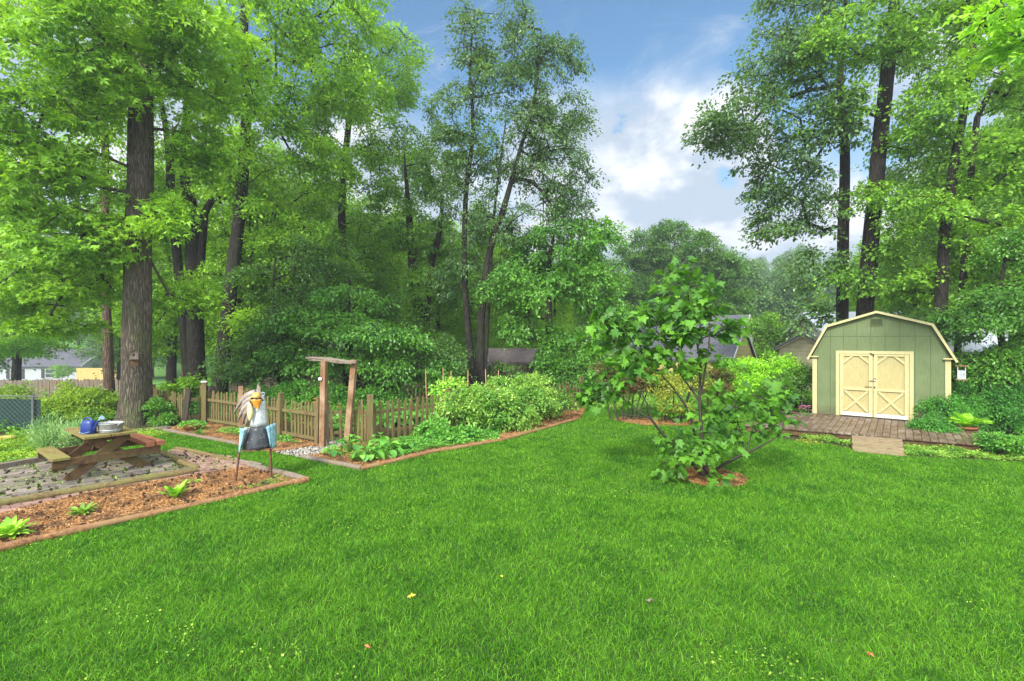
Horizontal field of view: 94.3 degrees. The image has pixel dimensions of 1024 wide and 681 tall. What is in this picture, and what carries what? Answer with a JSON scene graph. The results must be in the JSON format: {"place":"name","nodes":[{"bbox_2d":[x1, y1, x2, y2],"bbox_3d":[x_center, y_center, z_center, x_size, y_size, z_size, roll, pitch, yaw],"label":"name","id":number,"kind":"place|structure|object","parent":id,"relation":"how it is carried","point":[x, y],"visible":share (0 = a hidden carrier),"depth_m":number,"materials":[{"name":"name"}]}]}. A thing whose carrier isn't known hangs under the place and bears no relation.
{"place":"outdoors","nodes":[
{"label":"outdoors","id":0,"kind":"place"},
{"bbox_2d":[274,438,344,456],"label":"gravel","id":1,"kind":"structure","parent":0,"point":[315,450],"depth_m":9.78,"materials":[{"name":"white gravel"}]},
{"bbox_2d":[306,354,357,447],"bbox_3d":[-3.982,1.286,10.318,1.167,2.037,0.518,0,0,0],"label":"garden arbor","id":2,"kind":"object","parent":1,"relation":"on","point":[323,408],"visible":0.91,"depth_m":10.32,"materials":[{"name":"brown wood"}]},
{"bbox_2d":[0,0,1017,272],"label":"sky","id":3,"kind":"structure","parent":0,"point":[654,61],"materials":[{"name":"blue"}]},
{"bbox_2d":[0,284,1023,680],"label":"ground","id":4,"kind":"structure","parent":0,"point":[158,378],"depth_m":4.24,"materials":[{"name":"green plant"}]},
{"bbox_2d":[0,331,65,380],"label":"crape myrtle tree","id":5,"kind":"object","parent":4,"relation":"on","point":[32,345],"visible":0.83,"depth_m":29.80,"materials":[{"name":"green plant"}]},
{"bbox_2d":[0,182,97,380],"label":"woodland tree","id":6,"kind":"object","parent":4,"relation":"on","point":[50,346],"visible":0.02,"depth_m":34.32,"materials":[{"name":"green plant"}]},
{"bbox_2d":[22,412,91,449],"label":"rosemary shrub","id":7,"kind":"object","parent":4,"relation":"on","point":[61,436],"visible":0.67,"depth_m":9.98,"materials":[{"name":"green plant"}]},
{"bbox_2d":[0,348,115,381],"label":"grey house","id":8,"kind":"structure","parent":4,"relation":"on","point":[31,374],"depth_m":69.02,"materials":[{"name":"white brick"}]},
{"bbox_2d":[0,379,119,404],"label":"board fence","id":9,"kind":"object","parent":4,"relation":"on","point":[50,384],"visible":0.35,"depth_m":19.14,"materials":[{"name":"grey wood"}]},
{"bbox_2d":[0,419,161,435],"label":"flower bed soil","id":10,"kind":"structure","parent":4,"relation":"on","point":[143,426],"depth_m":12.51,"materials":[{"name":"brown soil"}]},
{"bbox_2d":[0,395,41,429],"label":"chain link fence","id":11,"kind":"object","parent":10,"relation":"on","point":[20,411],"visible":0.74,"depth_m":11.98,"materials":[{"name":"metal"}]},
{"bbox_2d":[0,378,119,426],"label":"azalea shrub","id":12,"kind":"object","parent":10,"relation":"on","point":[67,401],"visible":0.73,"depth_m":13.34,"materials":[{"name":"green plant"}]},
{"bbox_2d":[139,395,179,426],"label":"fern shrub","id":13,"kind":"object","parent":10,"relation":"on","point":[161,408],"visible":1,"depth_m":12.76,"materials":[{"name":"green plant"}]},
{"bbox_2d":[0,427,168,462],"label":"ground cover","id":14,"kind":"object","parent":4,"relation":"on","point":[14,452],"visible":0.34,"depth_m":10.02,"materials":[{"name":"green plant"}]},
{"bbox_2d":[0,0,182,403],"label":"pine tree","id":15,"kind":"object","parent":4,"relation":"on","point":[108,366],"visible":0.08,"depth_m":17.55,"materials":[{"name":"green plant"}]},
{"bbox_2d":[69,310,118,367],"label":"hillside tree","id":16,"kind":"object","parent":4,"relation":"on","point":[87,352],"visible":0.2,"depth_m":71.78,"materials":[{"name":"green plant"}]},
{"bbox_2d":[0,454,190,498],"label":"stone patio","id":17,"kind":"structure","parent":4,"relation":"on","point":[20,486],"depth_m":8.04,"materials":[{"name":"stone"}]},
{"bbox_2d":[36,426,164,480],"bbox_3d":[-7.253,1.952,8.422,1.300,0.752,1.516,0,0,37],"label":"picnic table","id":18,"kind":"object","parent":17,"relation":"on","point":[60,459],"visible":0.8,"depth_m":8.15,"materials":[{"name":"brown wood"}]},
{"bbox_2d":[41,193,180,387],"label":"woodland tree","id":19,"kind":"object","parent":4,"relation":"on","point":[118,361],"visible":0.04,"depth_m":35.25,"materials":[{"name":"green plant"}]},
{"bbox_2d":[0,0,284,426],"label":"sweetgum tree","id":20,"kind":"object","parent":4,"relation":"on","point":[161,31],"visible":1,"depth_m":12.04,"materials":[{"name":"green plant"}]},
{"bbox_2d":[0,468,290,542],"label":"flower bed soil","id":21,"kind":"structure","parent":4,"relation":"on","point":[73,517],"depth_m":6.75,"materials":[{"name":"brown soil"}]},
{"bbox_2d":[0,515,38,538],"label":"hosta","id":22,"kind":"object","parent":21,"relation":"on","point":[9,527],"visible":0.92,"depth_m":5.53,"materials":[{"name":"green plant"}]},
{"bbox_2d":[0,407,748,543],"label":"bark mulch","id":23,"kind":"object","parent":21,"relation":"on","point":[135,498],"visible":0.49,"depth_m":7.33,"materials":[{"name":"brown wood"}]},
{"bbox_2d":[231,383,276,482],"bbox_3d":[-4.245,1.505,7.846,0.656,1.595,0.503,0,0,-8],"label":"metal rooster","id":24,"kind":"object","parent":23,"relation":"on","point":[259,433],"visible":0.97,"depth_m":7.74,"materials":[{"name":"metal"}]},
{"bbox_2d":[0,390,298,432],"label":"ground cover","id":25,"kind":"object","parent":4,"relation":"on","point":[195,404],"visible":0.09,"depth_m":13.12,"materials":[{"name":"green plant"}]},
{"bbox_2d":[83,139,228,393],"bbox_3d":[-21.786,-4.322,29.731,8.641,17.183,8.807,0,0,33],"label":"woodland tree","id":26,"kind":"object","parent":4,"relation":"on","point":[173,350],"visible":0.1,"depth_m":29.70,"materials":[{"name":"green plant"}]},
{"bbox_2d":[36,480,293,541],"bbox_3d":[-4.436,2.260,6.484,0.105,0.110,2.918,0,0,41],"label":"edging log","id":27,"kind":"object","parent":4,"relation":"on","point":[80,528],"visible":0.82,"depth_m":6.12,"materials":[{"name":"brown wood"}]},
{"bbox_2d":[116,126,214,394],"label":"birch tree","id":28,"kind":"object","parent":4,"relation":"on","point":[158,175],"visible":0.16,"depth_m":20.80,"materials":[{"name":"green plant"}]},
{"bbox_2d":[153,384,187,422],"bbox_3d":[-9.821,1.795,13.555,2.250,1.012,0.179,0,0,34],"label":"picket fence","id":29,"kind":"object","parent":4,"relation":"on","point":[173,398],"visible":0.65,"depth_m":13.16,"materials":[{"name":"brown wood"}]},
{"bbox_2d":[156,372,217,407],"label":"sumac shrub","id":30,"kind":"object","parent":4,"relation":"on","point":[189,381],"visible":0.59,"depth_m":14.91,"materials":[{"name":"green plant"}]},
{"bbox_2d":[94,0,299,397],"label":"shade tree","id":31,"kind":"object","parent":4,"relation":"on","point":[192,337],"visible":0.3,"depth_m":19.67,"materials":[{"name":"green plant"}]},
{"bbox_2d":[152,123,311,382],"bbox_3d":[-16.018,-4.249,27.159,8.495,16.657,8.335,0,0,28],"label":"woodland tree","id":32,"kind":"object","parent":4,"relation":"on","point":[222,235],"visible":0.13,"depth_m":26.11,"materials":[{"name":"green plant"}]},
{"bbox_2d":[200,385,319,444],"bbox_3d":[-6.402,1.762,11.833,5.262,1.078,0.197,0,0,33],"label":"picket fence","id":33,"kind":"object","parent":4,"relation":"on","point":[278,409],"visible":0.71,"depth_m":11.20,"materials":[{"name":"brown wood"}]},
{"bbox_2d":[228,135,332,352],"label":"woodland tree","id":34,"kind":"object","parent":4,"relation":"on","point":[271,146],"visible":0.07,"depth_m":29.09,"materials":[{"name":"green plant"}]},
{"bbox_2d":[195,231,368,389],"bbox_3d":[-8.798,-1.103,18.698,6.028,6.936,4.072,0,0,0],"label":"privet tree","id":35,"kind":"object","parent":4,"relation":"on","point":[244,351],"visible":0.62,"depth_m":18.14,"materials":[{"name":"green plant"}]},
{"bbox_2d":[227,188,376,342],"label":"redbud tree","id":36,"kind":"object","parent":4,"relation":"on","point":[318,235],"visible":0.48,"depth_m":19.17,"materials":[{"name":"green plant"}]},
{"bbox_2d":[209,0,402,396],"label":"shade tree","id":37,"kind":"object","parent":4,"relation":"on","point":[305,53],"visible":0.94,"depth_m":18.04,"materials":[{"name":"green plant"}]},
{"bbox_2d":[236,378,400,406],"bbox_3d":[-6.700,1.916,16.385,5.673,1.419,1.476,0,0,0],"label":"vine hedge","id":38,"kind":"object","parent":4,"relation":"on","point":[310,393],"visible":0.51,"depth_m":16.29,"materials":[{"name":"green plant"}]},
{"bbox_2d":[236,279,461,403],"bbox_3d":[-5.757,0.385,17.359,8.016,5.296,4.416,0,0,0],"label":"hornbeam tree","id":39,"kind":"object","parent":4,"relation":"on","point":[357,329],"visible":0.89,"depth_m":16.65,"materials":[{"name":"green plant"}]},
{"bbox_2d":[274,19,440,364],"bbox_3d":[-7.603,-6.503,23.454,8.609,18.375,6.643,0,0,0],"label":"poplar tree","id":40,"kind":"object","parent":4,"relation":"on","point":[405,90],"visible":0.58,"depth_m":23.11,"materials":[{"name":"green plant"}]},
{"bbox_2d":[311,193,409,359],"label":"woodland tree","id":41,"kind":"object","parent":4,"relation":"on","point":[358,204],"visible":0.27,"depth_m":27.33,"materials":[{"name":"green plant"}]},
{"bbox_2d":[209,392,578,423],"bbox_3d":[-4.789,2.180,15.968,14.698,0.438,6.264,0,0,0],"label":"ground cover","id":42,"kind":"object","parent":4,"relation":"on","point":[333,406],"visible":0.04,"depth_m":15.21,"materials":[{"name":"green plant"}]},
{"bbox_2d":[210,402,578,438],"bbox_3d":[-4.592,2.291,14.616,14.164,0.001,7.491,0,0,0],"label":"vegetable plot","id":43,"kind":"object","parent":4,"relation":"on","point":[337,435],"depth_m":12.65,"materials":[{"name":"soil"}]},
{"bbox_2d":[427,375,470,411],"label":"tomato plant","id":44,"kind":"object","parent":43,"relation":"on","point":[452,382],"visible":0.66,"depth_m":14.20,"materials":[{"name":"green plant"}]},
{"bbox_2d":[375,203,428,353],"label":"woodland tree","id":45,"kind":"object","parent":4,"relation":"on","point":[405,259],"visible":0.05,"depth_m":32.18,"materials":[{"name":"green plant"}]},
{"bbox_2d":[348,120,462,364],"bbox_3d":[-4.500,-3.744,21.164,4.874,12.672,4.181,0,0,0],"label":"ivy covered tree","id":46,"kind":"object","parent":4,"relation":"on","point":[419,312],"visible":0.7,"depth_m":21.00,"materials":[{"name":"green plant"}]},
{"bbox_2d":[388,216,479,364],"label":"woodland tree","id":47,"kind":"object","parent":4,"relation":"on","point":[442,316],"visible":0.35,"depth_m":26.44,"materials":[{"name":"green plant"}]},
{"bbox_2d":[316,410,582,465],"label":"flower bed soil","id":48,"kind":"structure","parent":4,"relation":"on","point":[442,445],"depth_m":9.97,"materials":[{"name":"brown soil"}]},
{"bbox_2d":[367,394,372,442],"bbox_3d":[-3.156,1.750,10.556,0.125,1.100,0.125,0,0,-23],"label":"fence post","id":49,"kind":"object","parent":48,"relation":"on","point":[369,415],"visible":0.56,"depth_m":10.49,"materials":[{"name":"brown wood"}]},
{"bbox_2d":[351,399,366,440],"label":"garden gate","id":50,"kind":"structure","parent":49,"relation":"attached to","point":[359,411],"depth_m":10.59,"materials":[{"name":"brown wood"}]},
{"bbox_2d":[369,425,501,459],"bbox_3d":[-1.806,2.209,10.924,3.810,0.266,2.022,0,0,-41],"label":"ground cover","id":51,"kind":"object","parent":48,"relation":"on","point":[426,442],"visible":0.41,"depth_m":10.33,"materials":[{"name":"green plant"}]},
{"bbox_2d":[411,411,485,444],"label":"peony shrub","id":52,"kind":"object","parent":48,"relation":"on","point":[441,429],"visible":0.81,"depth_m":10.78,"materials":[{"name":"green plant"}]},
{"bbox_2d":[431,371,578,432],"bbox_3d":[-0.059,1.694,12.874,4.519,1.764,2.381,0,0,-41],"label":"variegated weigela shrub","id":53,"kind":"object","parent":48,"relation":"on","point":[526,398],"visible":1,"depth_m":12.13,"materials":[{"name":"green plant"}]},
{"bbox_2d":[382,328,529,397],"bbox_3d":[-1.948,0.992,18.618,6.232,2.940,3.013,0,0,-30],"label":"laurel shrub","id":54,"kind":"object","parent":4,"relation":"on","point":[443,349],"visible":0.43,"depth_m":17.93,"materials":[{"name":"green plant"}]},
{"bbox_2d":[343,364,602,394],"bbox_3d":[-1.985,1.752,20.604,13.030,1.523,0.230,0,0,8],"label":"board fence","id":55,"kind":"object","parent":4,"relation":"on","point":[526,369],"visible":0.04,"depth_m":20.41,"materials":[{"name":"brown wood"}]},
{"bbox_2d":[373,377,582,438],"bbox_3d":[-0.345,1.770,13.464,0.290,1.061,8.065,0,0,45],"label":"picket fence","id":56,"kind":"object","parent":4,"relation":"on","point":[399,409],"visible":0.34,"depth_m":11.35,"materials":[{"name":"brown wood"}]},
{"bbox_2d":[444,198,511,353],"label":"woodland tree","id":57,"kind":"object","parent":4,"relation":"on","point":[475,311],"visible":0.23,"depth_m":30.40,"materials":[{"name":"green plant"}]},
{"bbox_2d":[0,425,1022,680],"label":"small lawn flowers","id":58,"kind":"object","parent":4,"relation":"on","point":[498,519],"visible":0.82,"depth_m":5.25,"materials":[{"name":"green plant"}]},
{"bbox_2d":[414,0,609,387],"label":"elm tree","id":59,"kind":"object","parent":4,"relation":"on","point":[535,65],"visible":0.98,"depth_m":18.75,"materials":[{"name":"green plant"}]},
{"bbox_2d":[485,243,545,349],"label":"woodland tree","id":60,"kind":"object","parent":4,"relation":"on","point":[497,313],"visible":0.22,"depth_m":25.39,"materials":[{"name":"green plant"}]},
{"bbox_2d":[488,348,543,375],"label":"tan shed","id":61,"kind":"structure","parent":4,"relation":"on","point":[519,356],"depth_m":23.36,"materials":[{"name":"grey"}]},
{"bbox_2d":[473,213,636,395],"bbox_3d":[1.634,-1.246,18.092,6.221,7.225,4.233,0,0,0],"label":"ivy covered tree","id":62,"kind":"object","parent":4,"relation":"on","point":[547,277],"visible":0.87,"depth_m":17.81,"materials":[{"name":"green plant"}]},
{"bbox_2d":[530,248,584,355],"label":"woodland tree","id":63,"kind":"object","parent":4,"relation":"on","point":[559,307],"visible":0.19,"depth_m":27.57,"materials":[{"name":"green plant"}]},
{"bbox_2d":[537,322,614,398],"bbox_3d":[2.361,0.831,17.289,3.537,3.031,2.492,0,0,10],"label":"laurel shrub","id":64,"kind":"object","parent":4,"relation":"on","point":[564,364],"visible":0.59,"depth_m":17.23,"materials":[{"name":"green plant"}]},
{"bbox_2d":[562,261,613,376],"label":"woodland tree","id":65,"kind":"object","parent":4,"relation":"on","point":[579,318],"visible":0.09,"depth_m":32.42,"materials":[{"name":"green plant"}]},
{"bbox_2d":[588,353,673,419],"bbox_3d":[3.414,1.317,13.798,2.443,2.044,1.656,0,0,0],"label":"nandina shrub","id":66,"kind":"object","parent":4,"relation":"on","point":[638,384],"visible":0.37,"depth_m":13.50,"materials":[{"name":"green plant"}]},
{"bbox_2d":[600,216,700,342],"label":"cedar tree","id":67,"kind":"object","parent":4,"relation":"on","point":[661,233],"visible":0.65,"depth_m":42.94,"materials":[{"name":"green plant"}]},
{"bbox_2d":[615,418,690,425],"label":"flower bed soil","id":68,"kind":"structure","parent":4,"relation":"on","point":[655,422],"depth_m":13.09,"materials":[{"name":"brown soil"}]},
{"bbox_2d":[644,361,712,421],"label":"barberry shrub","id":69,"kind":"object","parent":68,"relation":"on","point":[681,386],"visible":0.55,"depth_m":13.17,"materials":[{"name":"yellow plant"}]},
{"bbox_2d":[630,325,756,379],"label":"yellow house","id":70,"kind":"structure","parent":4,"relation":"on","point":[732,351],"depth_m":27.06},
{"bbox_2d":[676,468,747,486],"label":"flower bed soil","id":71,"kind":"structure","parent":4,"relation":"on","point":[694,479],"depth_m":7.81,"materials":[{"name":"brown soil"}]},
{"bbox_2d":[566,256,806,489],"bbox_3d":[2.874,0.507,7.953,3.954,3.903,1.532,0,0,0],"label":"fig tree","id":72,"kind":"object","parent":71,"relation":"on","point":[683,331],"visible":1,"depth_m":7.84,"materials":[{"name":"green plant"}]},
{"bbox_2d":[690,365,736,410],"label":"barberry shrub","id":73,"kind":"object","parent":4,"relation":"on","point":[714,374],"visible":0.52,"depth_m":15.30,"materials":[{"name":"green plant"}]},
{"bbox_2d":[666,228,762,318],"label":"cedar tree","id":74,"kind":"object","parent":4,"relation":"on","point":[715,260],"visible":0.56,"depth_m":40.88,"materials":[{"name":"green plant"}]},
{"bbox_2d":[705,246,782,359],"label":"hillside tree","id":75,"kind":"object","parent":4,"relation":"on","point":[759,284],"visible":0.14,"depth_m":58.47,"materials":[{"name":"green plant"}]},
{"bbox_2d":[713,351,811,405],"bbox_3d":[8.322,1.328,15.823,3.501,2.041,2.349,0,0,0],"label":"bright hedge","id":76,"kind":"object","parent":4,"relation":"on","point":[756,373],"visible":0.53,"depth_m":15.52,"materials":[{"name":"green plant"}]},
{"bbox_2d":[747,311,790,364],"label":"round shrub tree","id":77,"kind":"object","parent":4,"relation":"on","point":[768,320],"visible":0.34,"depth_m":32.58,"materials":[{"name":"green plant"}]},
{"bbox_2d":[679,0,882,340],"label":"maple tree","id":78,"kind":"object","parent":4,"relation":"on","point":[724,124],"visible":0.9,"depth_m":16.70,"materials":[{"name":"green plant"}]},
{"bbox_2d":[756,255,825,347],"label":"hillside tree","id":79,"kind":"object","parent":4,"relation":"on","point":[781,277],"visible":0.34,"depth_m":57.70,"materials":[{"name":"green plant"}]},
{"bbox_2d":[774,333,818,389],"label":"tan cottage","id":80,"kind":"structure","parent":4,"relation":"on","point":[800,347],"depth_m":22.70,"materials":[{"name":"beige"}]},
{"bbox_2d":[834,227,900,311],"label":"woodland tree","id":81,"kind":"object","parent":4,"relation":"on","point":[852,301],"visible":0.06,"depth_m":31.07,"materials":[{"name":"green plant"}]},
{"bbox_2d":[776,0,1000,339],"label":"maple tree","id":82,"kind":"object","parent":4,"relation":"on","point":[898,26],"visible":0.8,"depth_m":15.60,"materials":[{"name":"green plant"}]},
{"bbox_2d":[773,311,1007,360],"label":"wide house","id":83,"kind":"structure","parent":4,"relation":"on","point":[971,345],"depth_m":25.92,"materials":[{"name":"grey"}]},
{"bbox_2d":[781,407,1023,462],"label":"flower bed soil","id":84,"kind":"structure","parent":4,"relation":"on","point":[794,437],"depth_m":10.37,"materials":[{"name":"brown soil"}]},
{"bbox_2d":[760,360,811,411],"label":"holly shrub","id":85,"kind":"object","parent":84,"relation":"on","point":[800,382],"visible":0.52,"depth_m":14.77,"materials":[{"name":"green plant"}]},
{"bbox_2d":[745,411,981,450],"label":"wooden deck","id":86,"kind":"structure","parent":84,"relation":"on","point":[843,427],"depth_m":11.20,"materials":[{"name":"brown wood"}]},
{"bbox_2d":[807,311,957,420],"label":"garden shed","id":87,"kind":"structure","parent":86,"relation":"on","point":[879,364],"depth_m":12.77,"materials":[{"name":"green wood"}]},
{"bbox_2d":[840,354,872,416],"bbox_3d":[9.473,1.226,13.081,0.740,1.697,0.060,0,0,39],"label":"door","id":88,"kind":"structure","parent":87,"relation":"in","point":[856,370],"depth_m":13.07,"materials":[{"name":"paint"}]},
{"bbox_2d":[873,354,908,419],"bbox_3d":[10.053,1.226,12.608,0.740,1.697,0.060,0,0,39],"label":"door","id":89,"kind":"structure","parent":87,"relation":"in","point":[890,372],"depth_m":12.61,"materials":[{"name":"paint"}]},
{"bbox_2d":[851,435,904,455],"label":"access ramp","id":90,"kind":"structure","parent":84,"relation":"on","point":[879,445],"depth_m":9.91,"materials":[{"name":"brown wood"}]},
{"bbox_2d":[903,436,1023,461],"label":"ground cover","id":91,"kind":"object","parent":84,"relation":"on","point":[922,449],"visible":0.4,"depth_m":9.45,"materials":[{"name":"green plant"}]},
{"bbox_2d":[905,375,1023,436],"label":"juniper shrub","id":92,"kind":"object","parent":84,"relation":"on","point":[1005,411],"visible":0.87,"depth_m":11.72,"materials":[{"name":"green plant"}]},
{"bbox_2d":[919,226,1023,395],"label":"dogwood tree","id":93,"kind":"object","parent":84,"relation":"on","point":[996,314],"visible":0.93,"depth_m":12.38,"materials":[{"name":"green plant"}]},
{"bbox_2d":[949,412,994,430],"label":"potted fern","id":94,"kind":"object","parent":84,"relation":"on","point":[966,421],"visible":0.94,"depth_m":11.06,"materials":[{"name":"green plant"}]},
{"bbox_2d":[951,344,1023,399],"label":"hydrangea shrub","id":95,"kind":"object","parent":84,"relation":"on","point":[1021,382],"visible":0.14,"depth_m":12.43,"materials":[{"name":"green plant"}]},
{"bbox_2d":[966,429,1023,454],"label":"pachysandra shrub","id":96,"kind":"object","parent":84,"relation":"on","point":[1001,442],"visible":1,"depth_m":9.33,"materials":[{"name":"green plant"}]},
{"bbox_2d":[874,177,988,353],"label":"woodland tree","id":97,"kind":"object","parent":4,"relation":"on","point":[917,256],"visible":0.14,"depth_m":24.71,"materials":[{"name":"green plant"}]},
{"bbox_2d":[851,2,1023,376],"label":"oak tree","id":98,"kind":"object","parent":4,"relation":"on","point":[900,175],"visible":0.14,"depth_m":19.58,"materials":[{"name":"green plant"}]},
{"bbox_2d":[856,0,1023,369],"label":"maple tree","id":99,"kind":"object","parent":4,"relation":"on","point":[945,207],"visible":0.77,"depth_m":14.46,"materials":[{"name":"green plant"}]},
{"bbox_2d":[941,0,1023,80],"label":"overhanging branch tree","id":100,"kind":"object","parent":4,"relation":"on","point":[994,27],"visible":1,"depth_m":7.47,"materials":[{"name":"green plant"}]},
{"bbox_2d":[957,111,1016,336],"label":"woodland tree","id":101,"kind":"object","parent":4,"relation":"on","point":[997,163],"visible":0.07,"depth_m":25.92,"materials":[{"name":"green plant"}]},
{"label":"brick path base","id":102,"kind":"structure","parent":0,"visible":0},
{"bbox_2d":[0,467,199,505],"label":"edging log","id":103,"kind":"object","parent":102,"relation":"on","point":[49,494],"visible":0.81,"depth_m":7.26,"materials":[{"name":"brown wood"}]},
{"bbox_2d":[0,467,230,514],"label":"brick path","id":104,"kind":"structure","parent":102,"relation":"on","point":[13,506],"depth_m":6.83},
{"label":"brick path base","id":105,"kind":"structure","parent":0,"visible":0},
{"bbox_2d":[158,449,247,469],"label":"brick path","id":106,"kind":"structure","parent":105,"relation":"on","point":[210,460],"depth_m":8.91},
{"label":"flower bed soil","id":107,"kind":"structure","parent":0,"visible":0},
{"bbox_2d":[552,388,811,411],"bbox_3d":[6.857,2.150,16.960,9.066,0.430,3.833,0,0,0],"label":"ground cover","id":108,"kind":"object","parent":107,"relation":"on","point":[652,405],"visible":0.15,"depth_m":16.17,"materials":[{"name":"green plant"}]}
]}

